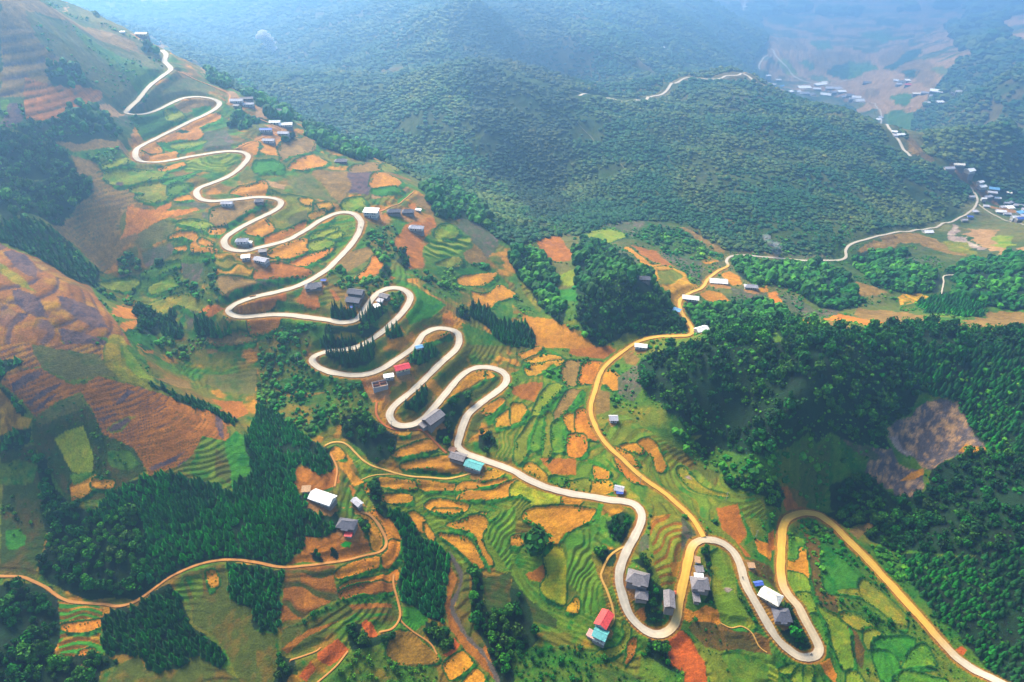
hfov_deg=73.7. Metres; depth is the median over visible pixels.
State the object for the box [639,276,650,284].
house
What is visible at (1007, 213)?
house
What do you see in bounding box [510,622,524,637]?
broadleaf tree
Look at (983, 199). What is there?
house
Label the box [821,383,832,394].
broadleaf tree
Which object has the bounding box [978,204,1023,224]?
road
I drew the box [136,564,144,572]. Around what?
broadleaf tree
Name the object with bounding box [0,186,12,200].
broadleaf tree
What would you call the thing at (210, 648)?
conifer tree
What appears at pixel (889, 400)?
broadleaf tree
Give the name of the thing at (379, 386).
building shell
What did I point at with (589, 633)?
shed
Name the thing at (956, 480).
broadleaf tree
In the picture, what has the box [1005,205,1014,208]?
house
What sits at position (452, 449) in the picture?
shed
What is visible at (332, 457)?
path
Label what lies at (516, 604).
broadleaf tree
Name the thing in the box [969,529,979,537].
broadleaf tree
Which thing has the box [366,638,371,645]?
broadleaf tree
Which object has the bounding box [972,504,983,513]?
broadleaf tree
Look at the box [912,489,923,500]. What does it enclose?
broadleaf tree
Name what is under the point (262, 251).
shed
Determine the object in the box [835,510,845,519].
broadleaf tree
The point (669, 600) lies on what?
house
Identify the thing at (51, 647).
broadleaf tree
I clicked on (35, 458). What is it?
broadleaf tree
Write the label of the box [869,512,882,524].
broadleaf tree
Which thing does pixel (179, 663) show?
conifer tree
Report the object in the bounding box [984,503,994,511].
broadleaf tree
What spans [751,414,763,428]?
broadleaf tree
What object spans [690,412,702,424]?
broadleaf tree
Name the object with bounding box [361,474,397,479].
path
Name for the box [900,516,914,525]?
broadleaf tree
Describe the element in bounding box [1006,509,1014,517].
broadleaf tree
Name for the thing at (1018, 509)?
broadleaf tree
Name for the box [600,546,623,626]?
path
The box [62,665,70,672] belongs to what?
broadleaf tree
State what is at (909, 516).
broadleaf tree
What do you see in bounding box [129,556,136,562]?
broadleaf tree
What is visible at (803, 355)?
broadleaf tree
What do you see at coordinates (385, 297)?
house
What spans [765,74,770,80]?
house
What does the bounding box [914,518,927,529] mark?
broadleaf tree
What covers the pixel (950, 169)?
house
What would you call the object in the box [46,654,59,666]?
broadleaf tree
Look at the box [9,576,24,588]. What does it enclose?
broadleaf tree
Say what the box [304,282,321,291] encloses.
house
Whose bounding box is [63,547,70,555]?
broadleaf tree
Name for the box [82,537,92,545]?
broadleaf tree
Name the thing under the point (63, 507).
broadleaf tree
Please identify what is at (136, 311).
broadleaf tree
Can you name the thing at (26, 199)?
broadleaf tree
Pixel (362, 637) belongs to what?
broadleaf tree
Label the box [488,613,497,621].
broadleaf tree
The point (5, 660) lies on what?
broadleaf tree
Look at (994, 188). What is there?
house
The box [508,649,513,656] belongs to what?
broadleaf tree
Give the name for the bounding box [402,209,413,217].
house
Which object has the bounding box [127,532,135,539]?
broadleaf tree
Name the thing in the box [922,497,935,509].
broadleaf tree
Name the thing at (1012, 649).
broadleaf tree
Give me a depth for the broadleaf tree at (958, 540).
471.63 m
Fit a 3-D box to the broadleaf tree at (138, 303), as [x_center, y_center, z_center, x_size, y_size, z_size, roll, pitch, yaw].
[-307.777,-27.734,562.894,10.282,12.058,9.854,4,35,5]
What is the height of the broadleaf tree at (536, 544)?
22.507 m
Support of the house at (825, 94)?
on the terrain
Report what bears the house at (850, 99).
on the terrain
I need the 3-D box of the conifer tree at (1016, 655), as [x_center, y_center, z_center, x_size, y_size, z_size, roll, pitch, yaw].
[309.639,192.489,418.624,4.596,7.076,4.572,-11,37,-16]
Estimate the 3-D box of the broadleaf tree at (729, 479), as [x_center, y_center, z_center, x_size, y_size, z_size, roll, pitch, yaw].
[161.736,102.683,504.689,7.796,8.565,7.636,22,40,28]
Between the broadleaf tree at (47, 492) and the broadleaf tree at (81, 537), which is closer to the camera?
the broadleaf tree at (81, 537)
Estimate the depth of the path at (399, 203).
704.55 m
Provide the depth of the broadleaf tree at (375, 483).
477.37 m
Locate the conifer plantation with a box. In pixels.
[0,93,1023,681]
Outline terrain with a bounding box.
[0,0,1023,681]
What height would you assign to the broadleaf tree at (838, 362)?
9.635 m
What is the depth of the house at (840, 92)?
3142.23 m
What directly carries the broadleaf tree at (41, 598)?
on the terrain
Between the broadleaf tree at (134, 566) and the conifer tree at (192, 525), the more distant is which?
the conifer tree at (192, 525)
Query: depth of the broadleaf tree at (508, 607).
441.06 m
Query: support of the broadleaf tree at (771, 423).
on the terrain
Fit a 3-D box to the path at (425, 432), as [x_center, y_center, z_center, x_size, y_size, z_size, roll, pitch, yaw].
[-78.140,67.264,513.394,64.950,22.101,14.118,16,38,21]
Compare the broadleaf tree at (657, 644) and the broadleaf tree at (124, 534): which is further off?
the broadleaf tree at (124, 534)
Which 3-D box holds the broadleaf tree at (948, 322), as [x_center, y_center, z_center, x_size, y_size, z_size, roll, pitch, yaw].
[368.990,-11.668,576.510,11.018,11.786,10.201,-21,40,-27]
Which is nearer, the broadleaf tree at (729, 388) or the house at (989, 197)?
the broadleaf tree at (729, 388)
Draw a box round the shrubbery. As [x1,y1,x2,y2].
[0,0,1023,681]
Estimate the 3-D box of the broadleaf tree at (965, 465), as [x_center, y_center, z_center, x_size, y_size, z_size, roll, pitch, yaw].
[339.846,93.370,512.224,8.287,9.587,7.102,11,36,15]
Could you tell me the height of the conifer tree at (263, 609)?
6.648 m
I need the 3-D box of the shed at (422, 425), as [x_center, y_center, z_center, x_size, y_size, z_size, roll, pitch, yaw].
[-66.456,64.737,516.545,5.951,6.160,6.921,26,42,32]
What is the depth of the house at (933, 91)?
2631.65 m
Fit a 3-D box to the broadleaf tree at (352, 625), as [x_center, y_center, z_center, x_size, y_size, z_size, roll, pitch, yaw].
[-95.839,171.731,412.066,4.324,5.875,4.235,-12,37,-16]
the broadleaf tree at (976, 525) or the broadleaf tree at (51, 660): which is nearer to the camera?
the broadleaf tree at (51, 660)
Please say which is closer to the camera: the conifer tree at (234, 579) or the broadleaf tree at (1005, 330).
the conifer tree at (234, 579)
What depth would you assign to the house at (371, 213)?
662.18 m
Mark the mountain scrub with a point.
(1000, 54)
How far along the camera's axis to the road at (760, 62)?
3538.80 m
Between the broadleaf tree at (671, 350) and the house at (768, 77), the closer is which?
the broadleaf tree at (671, 350)
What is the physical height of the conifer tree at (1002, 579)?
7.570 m
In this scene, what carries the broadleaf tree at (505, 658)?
on the terrain
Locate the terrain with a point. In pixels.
(48, 312)
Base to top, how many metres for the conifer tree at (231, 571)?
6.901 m
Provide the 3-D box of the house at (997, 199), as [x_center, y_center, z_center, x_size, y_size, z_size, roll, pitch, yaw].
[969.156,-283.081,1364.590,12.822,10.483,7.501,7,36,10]
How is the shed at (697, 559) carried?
on the terrain
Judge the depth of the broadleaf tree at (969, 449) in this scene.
515.24 m
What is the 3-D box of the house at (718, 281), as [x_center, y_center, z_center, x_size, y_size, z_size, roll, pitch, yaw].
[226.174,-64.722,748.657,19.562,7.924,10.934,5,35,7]
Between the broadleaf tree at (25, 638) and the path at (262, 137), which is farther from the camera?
the path at (262, 137)
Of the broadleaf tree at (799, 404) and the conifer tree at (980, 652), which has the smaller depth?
the conifer tree at (980, 652)
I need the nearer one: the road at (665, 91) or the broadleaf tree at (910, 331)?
the broadleaf tree at (910, 331)
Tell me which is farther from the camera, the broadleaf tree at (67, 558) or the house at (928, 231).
the house at (928, 231)
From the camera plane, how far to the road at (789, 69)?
3598.95 m
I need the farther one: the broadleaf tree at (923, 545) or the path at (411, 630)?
the broadleaf tree at (923, 545)
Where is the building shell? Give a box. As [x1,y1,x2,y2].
[372,379,387,392]
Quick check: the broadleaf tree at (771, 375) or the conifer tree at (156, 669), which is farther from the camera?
the broadleaf tree at (771, 375)
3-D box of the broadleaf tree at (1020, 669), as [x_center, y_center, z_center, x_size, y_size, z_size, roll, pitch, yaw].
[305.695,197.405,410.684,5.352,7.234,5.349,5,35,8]
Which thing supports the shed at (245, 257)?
on the terrain
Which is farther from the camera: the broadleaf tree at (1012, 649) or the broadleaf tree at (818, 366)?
the broadleaf tree at (818, 366)
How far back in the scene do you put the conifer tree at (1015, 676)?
410.21 m
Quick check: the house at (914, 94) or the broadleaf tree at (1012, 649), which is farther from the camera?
the house at (914, 94)
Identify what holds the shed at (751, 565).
on the terrain
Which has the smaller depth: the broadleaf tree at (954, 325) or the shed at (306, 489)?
the shed at (306, 489)
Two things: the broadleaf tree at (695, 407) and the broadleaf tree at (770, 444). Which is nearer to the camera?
the broadleaf tree at (770, 444)
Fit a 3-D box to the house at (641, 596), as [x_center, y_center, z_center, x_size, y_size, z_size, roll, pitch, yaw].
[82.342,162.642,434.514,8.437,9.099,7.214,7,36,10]
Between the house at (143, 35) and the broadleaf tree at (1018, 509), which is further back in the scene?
the house at (143, 35)
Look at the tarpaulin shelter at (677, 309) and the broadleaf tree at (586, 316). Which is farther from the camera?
the tarpaulin shelter at (677, 309)
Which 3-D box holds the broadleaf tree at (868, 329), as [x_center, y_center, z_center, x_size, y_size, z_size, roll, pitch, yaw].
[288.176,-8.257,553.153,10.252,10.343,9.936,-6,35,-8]
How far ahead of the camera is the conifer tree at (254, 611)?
406.50 m
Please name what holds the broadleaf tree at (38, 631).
on the terrain
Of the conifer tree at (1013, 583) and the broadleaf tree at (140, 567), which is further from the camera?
the conifer tree at (1013, 583)
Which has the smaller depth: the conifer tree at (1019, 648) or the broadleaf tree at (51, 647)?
the broadleaf tree at (51, 647)
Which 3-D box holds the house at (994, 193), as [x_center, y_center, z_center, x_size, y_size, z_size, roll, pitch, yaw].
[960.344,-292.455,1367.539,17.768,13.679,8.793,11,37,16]
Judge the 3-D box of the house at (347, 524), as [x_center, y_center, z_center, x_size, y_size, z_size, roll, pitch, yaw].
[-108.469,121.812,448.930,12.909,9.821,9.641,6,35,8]
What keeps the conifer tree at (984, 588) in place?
on the terrain
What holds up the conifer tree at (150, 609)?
on the terrain
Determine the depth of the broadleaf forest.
617.53 m
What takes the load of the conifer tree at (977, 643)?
on the terrain
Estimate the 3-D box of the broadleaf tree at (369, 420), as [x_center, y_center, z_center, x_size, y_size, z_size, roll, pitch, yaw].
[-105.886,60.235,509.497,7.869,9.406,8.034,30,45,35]
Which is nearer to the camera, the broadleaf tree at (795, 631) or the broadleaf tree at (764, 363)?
the broadleaf tree at (795, 631)
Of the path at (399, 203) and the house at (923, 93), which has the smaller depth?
the path at (399, 203)
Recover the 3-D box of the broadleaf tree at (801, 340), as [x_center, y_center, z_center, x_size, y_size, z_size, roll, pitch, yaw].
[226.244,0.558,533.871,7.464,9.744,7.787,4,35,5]
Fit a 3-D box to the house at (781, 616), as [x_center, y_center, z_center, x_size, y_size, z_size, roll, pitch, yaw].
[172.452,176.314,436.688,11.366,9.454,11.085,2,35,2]
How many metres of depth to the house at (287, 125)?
782.63 m
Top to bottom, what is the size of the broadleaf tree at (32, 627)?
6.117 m
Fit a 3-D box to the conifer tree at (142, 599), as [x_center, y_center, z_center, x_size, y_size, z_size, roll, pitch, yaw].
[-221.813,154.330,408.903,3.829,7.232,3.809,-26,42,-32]
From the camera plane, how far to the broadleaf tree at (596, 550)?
452.78 m
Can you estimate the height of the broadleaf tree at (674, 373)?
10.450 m
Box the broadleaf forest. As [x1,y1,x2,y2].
[0,39,1023,681]
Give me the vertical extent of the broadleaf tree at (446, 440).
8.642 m
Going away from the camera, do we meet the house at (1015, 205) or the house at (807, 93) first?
the house at (1015, 205)
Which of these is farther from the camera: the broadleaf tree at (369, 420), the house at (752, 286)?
the house at (752, 286)
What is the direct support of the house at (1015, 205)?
on the terrain
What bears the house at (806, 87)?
on the terrain
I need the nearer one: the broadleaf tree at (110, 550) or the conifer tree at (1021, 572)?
the broadleaf tree at (110, 550)
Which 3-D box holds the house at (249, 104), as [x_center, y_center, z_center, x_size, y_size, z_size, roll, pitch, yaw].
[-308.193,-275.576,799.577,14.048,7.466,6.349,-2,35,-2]
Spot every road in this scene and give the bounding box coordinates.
[124,50,1005,681]
[579,73,741,100]
[588,179,978,536]
[758,55,767,69]
[770,48,837,85]
[859,98,911,155]
[941,275,951,293]
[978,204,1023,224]
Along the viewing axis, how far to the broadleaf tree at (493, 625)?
434.82 m
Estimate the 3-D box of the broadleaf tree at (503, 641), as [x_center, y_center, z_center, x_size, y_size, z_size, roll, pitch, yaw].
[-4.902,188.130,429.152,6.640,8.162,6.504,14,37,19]
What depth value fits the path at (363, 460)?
496.92 m
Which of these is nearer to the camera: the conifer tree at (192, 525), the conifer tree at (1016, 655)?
the conifer tree at (1016, 655)
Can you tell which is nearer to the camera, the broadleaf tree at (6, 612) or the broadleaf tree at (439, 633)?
the broadleaf tree at (6, 612)
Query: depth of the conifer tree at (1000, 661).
421.30 m
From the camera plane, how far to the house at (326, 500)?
455.07 m
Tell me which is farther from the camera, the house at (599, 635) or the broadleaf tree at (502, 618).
the broadleaf tree at (502, 618)
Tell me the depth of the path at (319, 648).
397.51 m
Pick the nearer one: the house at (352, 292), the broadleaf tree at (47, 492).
the broadleaf tree at (47, 492)
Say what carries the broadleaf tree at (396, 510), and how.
on the terrain
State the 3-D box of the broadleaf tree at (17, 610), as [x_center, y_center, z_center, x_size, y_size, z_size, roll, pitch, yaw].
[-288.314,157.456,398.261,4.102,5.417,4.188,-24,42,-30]
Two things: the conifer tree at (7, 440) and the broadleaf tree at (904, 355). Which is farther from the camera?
the broadleaf tree at (904, 355)
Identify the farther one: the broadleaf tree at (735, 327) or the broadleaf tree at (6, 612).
the broadleaf tree at (735, 327)
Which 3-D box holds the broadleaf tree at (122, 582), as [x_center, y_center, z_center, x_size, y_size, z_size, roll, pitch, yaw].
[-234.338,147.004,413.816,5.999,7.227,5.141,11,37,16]
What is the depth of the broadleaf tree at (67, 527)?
431.79 m
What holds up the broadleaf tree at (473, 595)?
on the terrain
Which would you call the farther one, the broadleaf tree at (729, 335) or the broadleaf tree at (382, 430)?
the broadleaf tree at (729, 335)
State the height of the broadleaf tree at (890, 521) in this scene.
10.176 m
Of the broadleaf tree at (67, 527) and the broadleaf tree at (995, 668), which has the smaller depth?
the broadleaf tree at (995, 668)
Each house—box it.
[134,32,150,41]
[220,201,233,207]
[229,98,243,105]
[235,238,248,247]
[240,96,253,101]
[242,102,254,108]
[252,256,269,267]
[253,199,263,204]
[259,128,272,134]
[262,138,275,145]
[268,120,280,125]
[277,131,289,138]
[279,122,293,130]
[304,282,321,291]
[307,489,336,510]
[334,158,347,163]
[335,517,357,534]
[344,296,362,307]
[346,288,365,297]
[350,497,362,510]
[363,207,379,220]
[378,293,389,301]
[387,209,400,216]
[394,363,410,376]
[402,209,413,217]
[408,225,423,236]
[415,344,423,349]
[420,409,444,432]
[448,451,466,464]
[463,458,484,474]
[591,626,608,647]
[593,608,613,629]
[609,415,618,422]
[614,485,624,491]
[626,568,649,590]
[634,343,647,350]
[635,588,648,603]
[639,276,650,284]
[663,589,675,615]
[682,295,698,304]
[690,576,709,595]
[693,325,708,332]
[709,278,727,284]
[744,284,758,290]
[757,585,783,607]
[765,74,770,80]
[771,607,792,625]
[797,85,811,88]
[798,91,809,95]
[813,82,826,86]
[820,92,831,96]
[825,86,832,90]
[836,90,846,94]
[848,97,855,102]
[852,99,864,103]
[911,92,920,96]
[920,91,928,95]
[922,230,933,233]
[928,88,942,95]
[943,166,955,174]
[953,163,965,173]
[964,168,975,180]
[976,180,984,185]
[976,185,987,191]
[980,197,986,203]
[984,195,993,200]
[987,190,997,197]
[988,186,999,192]
[994,197,1001,201]
[995,209,1006,213]
[1002,212,1011,215]
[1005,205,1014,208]
[1009,216,1017,221]
[1013,203,1023,207]
[1014,217,1023,222]
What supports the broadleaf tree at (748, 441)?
on the terrain
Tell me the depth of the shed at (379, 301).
570.59 m
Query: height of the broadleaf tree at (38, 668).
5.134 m
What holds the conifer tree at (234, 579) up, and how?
on the terrain
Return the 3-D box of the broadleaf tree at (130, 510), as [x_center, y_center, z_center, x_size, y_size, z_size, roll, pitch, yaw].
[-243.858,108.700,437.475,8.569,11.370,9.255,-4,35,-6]
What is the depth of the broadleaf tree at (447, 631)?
427.19 m
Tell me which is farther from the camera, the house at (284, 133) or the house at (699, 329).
the house at (284, 133)
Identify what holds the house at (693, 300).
on the terrain
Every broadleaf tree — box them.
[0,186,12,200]
[0,597,9,611]
[0,606,14,618]
[1,656,8,664]
[3,593,14,602]
[3,643,9,649]
[5,664,20,677]
[6,617,16,626]
[8,645,15,653]
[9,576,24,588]
[9,648,16,657]
[13,607,21,614]
[15,647,36,661]
[16,194,32,205]
[16,640,30,652]
[18,632,33,643]
[23,663,33,671]
[26,624,37,632]
[31,453,40,463]
[32,626,43,635]
[33,664,42,671]
[33,671,41,680]
[35,551,47,563]
[36,593,47,604]
[37,481,49,490]
[39,600,51,609]
[41,488,52,496]
[42,509,51,517]
[44,532,52,541]
[45,665,54,672]
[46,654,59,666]
[47,607,56,615]
[48,644,54,651]
[50,518,62,528]
[54,653,64,665]
[56,501,69,512]
[59,552,74,564]
[62,656,70,664]
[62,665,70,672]
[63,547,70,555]
[65,525,72,531]
[66,572,76,584]
[69,499,79,507]
[70,547,78,554]
[73,565,81,575]
[74,526,83,536]
[74,541,82,548]
[75,665,84,675]
[79,534,86,541]
[80,575,89,583]
[81,547,95,559]
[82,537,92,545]
[82,658,91,667]
[82,666,96,678]
[83,577,94,590]
[86,648,95,658]
[93,658,100,666]
[94,579,107,589]
[95,653,102,659]
[96,535,102,541]
[104,543,119,555]
[105,556,112,561]
[107,535,115,543]
[115,551,125,561]
[117,529,130,539]
[119,578,127,586]
[122,502,137,516]
[125,576,135,584]
[125,582,136,589]
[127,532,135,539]
[127,540,137,549]
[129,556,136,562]
[131,307,143,315]
[131,562,137,570]
[132,301,145,312]
[136,322,144,329]
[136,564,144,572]
[137,572,145,580]
[273,670,281,678]
[279,661,286,667]
[282,665,290,674]
[350,622,356,628]
[357,633,367,643]
[358,429,364,436]
[364,416,375,426]
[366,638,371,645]
[368,478,379,490]
[374,487,383,495]
[377,424,385,433]
[393,507,400,515]
[432,626,445,639]
[438,637,449,650]
[443,436,450,443]
[444,421,452,428]
[444,628,450,635]
[448,636,453,644]
[466,563,478,576]
[468,591,478,599]
[468,610,482,623]
[472,577,478,584]
[475,603,481,609]
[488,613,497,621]
[489,621,496,628]
[490,607,496,612]
[495,643,502,650]
[499,614,506,622]
[499,635,508,645]
[500,653,511,663]
[501,665,507,673]
[502,623,509,631]
[503,602,515,614]
[504,663,510,669]
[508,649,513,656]
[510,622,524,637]
[513,600,520,609]
[515,607,522,614]
[520,526,554,556]
[529,624,539,633]
[582,312,591,322]
[593,546,602,555]
[617,527,624,533]
[625,259,635,266]
[639,369,646,378]
[639,375,650,388]
[639,552,646,560]
[644,557,651,565]
[645,371,655,381]
[652,639,661,651]
[662,643,671,652]
[665,337,676,346]
[665,358,675,368]
[666,345,676,354]
[669,362,681,369]
[670,368,679,377]
[686,338,695,348]
[689,402,700,413]
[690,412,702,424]
[724,329,734,339]
[725,383,734,392]
[726,475,736,484]
[731,323,740,333]
[738,329,748,338]
[742,324,754,333]
[743,329,752,338]
[744,437,753,445]
[750,386,758,394]
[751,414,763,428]
[752,440,762,450]
[753,445,762,452]
[755,426,766,435]
[757,345,765,353]
[757,379,765,389]
[758,329,772,340]
[758,359,769,369]
[766,370,776,379]
[766,438,776,450]
[767,419,776,427]
[771,311,783,319]
[774,366,786,378]
[780,338,789,348]
[784,397,795,409]
[785,359,797,371]
[789,624,803,637]
[795,399,803,410]
[796,336,806,344]
[796,350,809,360]
[798,343,808,350]
[805,333,817,342]
[814,359,825,370]
[818,326,833,337]
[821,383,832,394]
[824,342,836,353]
[832,359,841,366]
[832,374,843,383]
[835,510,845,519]
[845,346,855,356]
[852,514,862,523]
[854,409,866,418]
[861,325,875,334]
[861,472,871,481]
[867,338,876,348]
[867,408,878,418]
[868,319,880,329]
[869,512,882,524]
[875,331,888,340]
[876,425,888,433]
[878,511,888,521]
[884,396,893,407]
[885,516,895,526]
[890,524,900,533]
[891,508,903,519]
[894,495,907,504]
[900,351,908,359]
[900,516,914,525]
[904,326,915,336]
[904,534,914,543]
[905,513,913,518]
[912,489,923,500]
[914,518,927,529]
[919,540,929,549]
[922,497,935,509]
[923,510,936,522]
[926,485,936,494]
[937,539,948,548]
[938,484,947,493]
[938,533,947,539]
[943,320,953,329]
[950,318,959,323]
[950,322,959,334]
[951,476,962,485]
[953,509,964,517]
[953,536,964,544]
[954,345,968,356]
[956,329,971,342]
[959,460,970,469]
[959,523,969,533]
[960,515,971,522]
[963,538,972,546]
[964,445,975,455]
[967,520,984,534]
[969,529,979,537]
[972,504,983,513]
[980,486,992,494]
[981,493,991,501]
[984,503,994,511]
[988,500,998,508]
[988,648,997,656]
[989,513,999,521]
[991,664,999,673]
[992,451,1006,462]
[994,532,1003,539]
[994,538,1007,550]
[995,482,1003,490]
[999,325,1012,335]
[1002,448,1014,458]
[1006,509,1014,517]
[1006,662,1016,669]
[1007,333,1020,343]
[1008,645,1016,654]
[1011,523,1021,530]
[1012,504,1023,515]
[1013,666,1023,674]
[1014,531,1023,541]
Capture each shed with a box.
[241,254,249,261]
[258,248,266,255]
[301,485,310,493]
[344,531,352,538]
[376,298,383,303]
[383,373,393,380]
[418,421,427,430]
[448,446,456,452]
[586,628,592,639]
[692,592,700,604]
[694,555,700,564]
[694,565,703,572]
[694,573,703,576]
[747,562,755,569]
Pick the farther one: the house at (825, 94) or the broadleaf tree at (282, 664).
the house at (825, 94)
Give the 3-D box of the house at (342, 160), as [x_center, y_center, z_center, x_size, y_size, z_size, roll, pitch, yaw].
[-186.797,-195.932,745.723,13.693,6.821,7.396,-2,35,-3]
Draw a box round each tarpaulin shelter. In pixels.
[672,307,681,316]
[753,580,763,586]
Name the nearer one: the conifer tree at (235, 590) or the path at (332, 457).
the conifer tree at (235, 590)
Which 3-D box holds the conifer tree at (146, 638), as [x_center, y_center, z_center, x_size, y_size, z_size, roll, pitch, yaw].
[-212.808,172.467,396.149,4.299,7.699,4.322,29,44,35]
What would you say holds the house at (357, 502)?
on the terrain
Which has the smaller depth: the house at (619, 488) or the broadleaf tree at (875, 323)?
the house at (619, 488)
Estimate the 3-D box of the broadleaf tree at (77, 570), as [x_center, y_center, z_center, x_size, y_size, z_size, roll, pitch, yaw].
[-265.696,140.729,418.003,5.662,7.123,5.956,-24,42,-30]
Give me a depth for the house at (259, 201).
645.36 m
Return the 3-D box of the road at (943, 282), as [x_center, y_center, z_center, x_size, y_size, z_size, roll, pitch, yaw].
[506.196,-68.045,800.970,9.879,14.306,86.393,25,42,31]
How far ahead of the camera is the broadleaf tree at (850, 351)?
530.38 m
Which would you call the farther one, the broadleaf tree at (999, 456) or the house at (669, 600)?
the broadleaf tree at (999, 456)
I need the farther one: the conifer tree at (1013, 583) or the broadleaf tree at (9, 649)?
the conifer tree at (1013, 583)
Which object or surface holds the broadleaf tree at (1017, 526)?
on the terrain
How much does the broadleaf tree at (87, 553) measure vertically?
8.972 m
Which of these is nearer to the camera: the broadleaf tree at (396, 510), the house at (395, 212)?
the broadleaf tree at (396, 510)
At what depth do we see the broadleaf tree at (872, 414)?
525.04 m
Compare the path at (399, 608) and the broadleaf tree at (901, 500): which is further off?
the broadleaf tree at (901, 500)
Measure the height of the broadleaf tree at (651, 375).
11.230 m
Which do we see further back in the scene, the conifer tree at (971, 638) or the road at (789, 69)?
the road at (789, 69)
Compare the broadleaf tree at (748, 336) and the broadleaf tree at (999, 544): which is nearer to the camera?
the broadleaf tree at (999, 544)
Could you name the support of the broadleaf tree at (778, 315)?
on the terrain
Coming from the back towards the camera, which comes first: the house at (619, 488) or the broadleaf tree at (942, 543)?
the house at (619, 488)
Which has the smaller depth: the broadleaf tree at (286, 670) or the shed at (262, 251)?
the broadleaf tree at (286, 670)
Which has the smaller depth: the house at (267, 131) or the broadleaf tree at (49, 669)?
the broadleaf tree at (49, 669)
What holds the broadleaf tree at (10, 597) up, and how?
on the terrain
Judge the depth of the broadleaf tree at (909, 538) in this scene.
491.94 m
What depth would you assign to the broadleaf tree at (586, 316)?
620.95 m
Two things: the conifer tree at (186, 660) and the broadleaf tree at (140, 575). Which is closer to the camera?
the conifer tree at (186, 660)
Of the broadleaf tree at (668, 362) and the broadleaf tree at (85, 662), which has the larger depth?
the broadleaf tree at (668, 362)
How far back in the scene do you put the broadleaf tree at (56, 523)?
432.37 m
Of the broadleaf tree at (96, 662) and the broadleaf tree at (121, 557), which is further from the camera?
the broadleaf tree at (121, 557)
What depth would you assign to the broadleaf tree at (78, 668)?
379.06 m
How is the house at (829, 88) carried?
on the terrain
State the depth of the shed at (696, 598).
432.41 m
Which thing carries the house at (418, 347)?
on the terrain
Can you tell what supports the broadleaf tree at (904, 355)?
on the terrain
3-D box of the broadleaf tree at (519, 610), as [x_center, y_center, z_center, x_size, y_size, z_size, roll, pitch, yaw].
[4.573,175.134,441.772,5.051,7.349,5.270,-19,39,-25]
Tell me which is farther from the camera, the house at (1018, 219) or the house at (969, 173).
the house at (969, 173)
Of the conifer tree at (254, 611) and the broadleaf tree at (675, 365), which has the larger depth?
the broadleaf tree at (675, 365)
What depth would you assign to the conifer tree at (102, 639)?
394.17 m
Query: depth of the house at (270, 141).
736.55 m
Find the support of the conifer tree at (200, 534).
on the terrain
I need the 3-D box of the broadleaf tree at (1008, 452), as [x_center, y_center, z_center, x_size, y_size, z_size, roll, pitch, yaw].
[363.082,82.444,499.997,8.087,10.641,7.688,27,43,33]
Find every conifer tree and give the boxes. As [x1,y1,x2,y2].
[4,434,11,443]
[12,427,18,436]
[99,636,106,644]
[105,489,109,496]
[140,595,144,603]
[140,603,146,610]
[142,648,148,655]
[143,471,148,479]
[143,634,149,643]
[147,605,154,613]
[153,603,160,612]
[154,635,160,641]
[154,664,160,672]
[157,665,163,673]
[159,553,165,562]
[167,319,176,333]
[177,658,183,665]
[182,637,188,644]
[183,656,189,663]
[190,522,195,529]
[192,648,197,656]
[194,551,198,559]
[197,530,203,538]
[199,636,205,644]
[208,643,213,651]
[210,326,215,337]
[229,568,234,575]
[231,574,236,582]
[232,586,238,595]
[239,564,244,570]
[245,585,250,593]
[247,592,252,600]
[251,607,256,614]
[258,617,264,624]
[261,605,265,613]
[262,595,269,602]
[269,620,275,629]
[272,625,277,633]
[277,600,282,608]
[431,598,436,606]
[968,635,973,642]
[974,639,980,647]
[975,649,983,656]
[980,584,986,591]
[990,600,998,608]
[995,658,1003,665]
[996,576,1004,584]
[1010,579,1017,587]
[1010,674,1018,680]
[1012,652,1018,660]
[1014,590,1022,597]
[1015,641,1022,648]
[1016,582,1023,590]
[1016,645,1021,652]
[1018,569,1023,576]
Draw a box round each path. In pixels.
[0,511,387,607]
[178,71,230,102]
[236,119,282,148]
[290,647,320,660]
[317,650,348,681]
[325,441,470,479]
[330,453,337,485]
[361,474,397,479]
[363,191,414,213]
[375,402,446,453]
[379,574,400,632]
[400,619,436,654]
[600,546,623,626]
[721,623,766,652]
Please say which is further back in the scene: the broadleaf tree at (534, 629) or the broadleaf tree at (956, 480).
the broadleaf tree at (956, 480)
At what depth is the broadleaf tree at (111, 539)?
426.80 m
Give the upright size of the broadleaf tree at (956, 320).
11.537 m
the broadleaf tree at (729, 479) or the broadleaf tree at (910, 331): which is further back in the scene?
the broadleaf tree at (910, 331)
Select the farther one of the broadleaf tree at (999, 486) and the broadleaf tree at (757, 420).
the broadleaf tree at (757, 420)
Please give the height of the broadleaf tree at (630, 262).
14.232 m
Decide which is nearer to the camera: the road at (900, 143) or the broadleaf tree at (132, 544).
the broadleaf tree at (132, 544)
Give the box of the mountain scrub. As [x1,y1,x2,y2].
[63,0,1023,255]
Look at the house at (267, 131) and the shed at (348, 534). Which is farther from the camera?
the house at (267, 131)
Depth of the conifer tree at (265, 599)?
411.06 m
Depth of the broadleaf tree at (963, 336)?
555.21 m
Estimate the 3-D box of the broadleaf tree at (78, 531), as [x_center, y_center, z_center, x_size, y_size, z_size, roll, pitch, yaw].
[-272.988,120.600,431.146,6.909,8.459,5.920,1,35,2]
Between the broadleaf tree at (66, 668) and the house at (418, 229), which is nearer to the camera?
the broadleaf tree at (66, 668)
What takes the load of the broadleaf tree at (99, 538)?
on the terrain
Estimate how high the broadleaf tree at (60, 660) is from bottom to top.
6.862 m
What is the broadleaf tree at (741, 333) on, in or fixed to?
on the terrain
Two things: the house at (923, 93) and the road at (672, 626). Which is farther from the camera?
the house at (923, 93)
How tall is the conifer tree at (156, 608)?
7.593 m

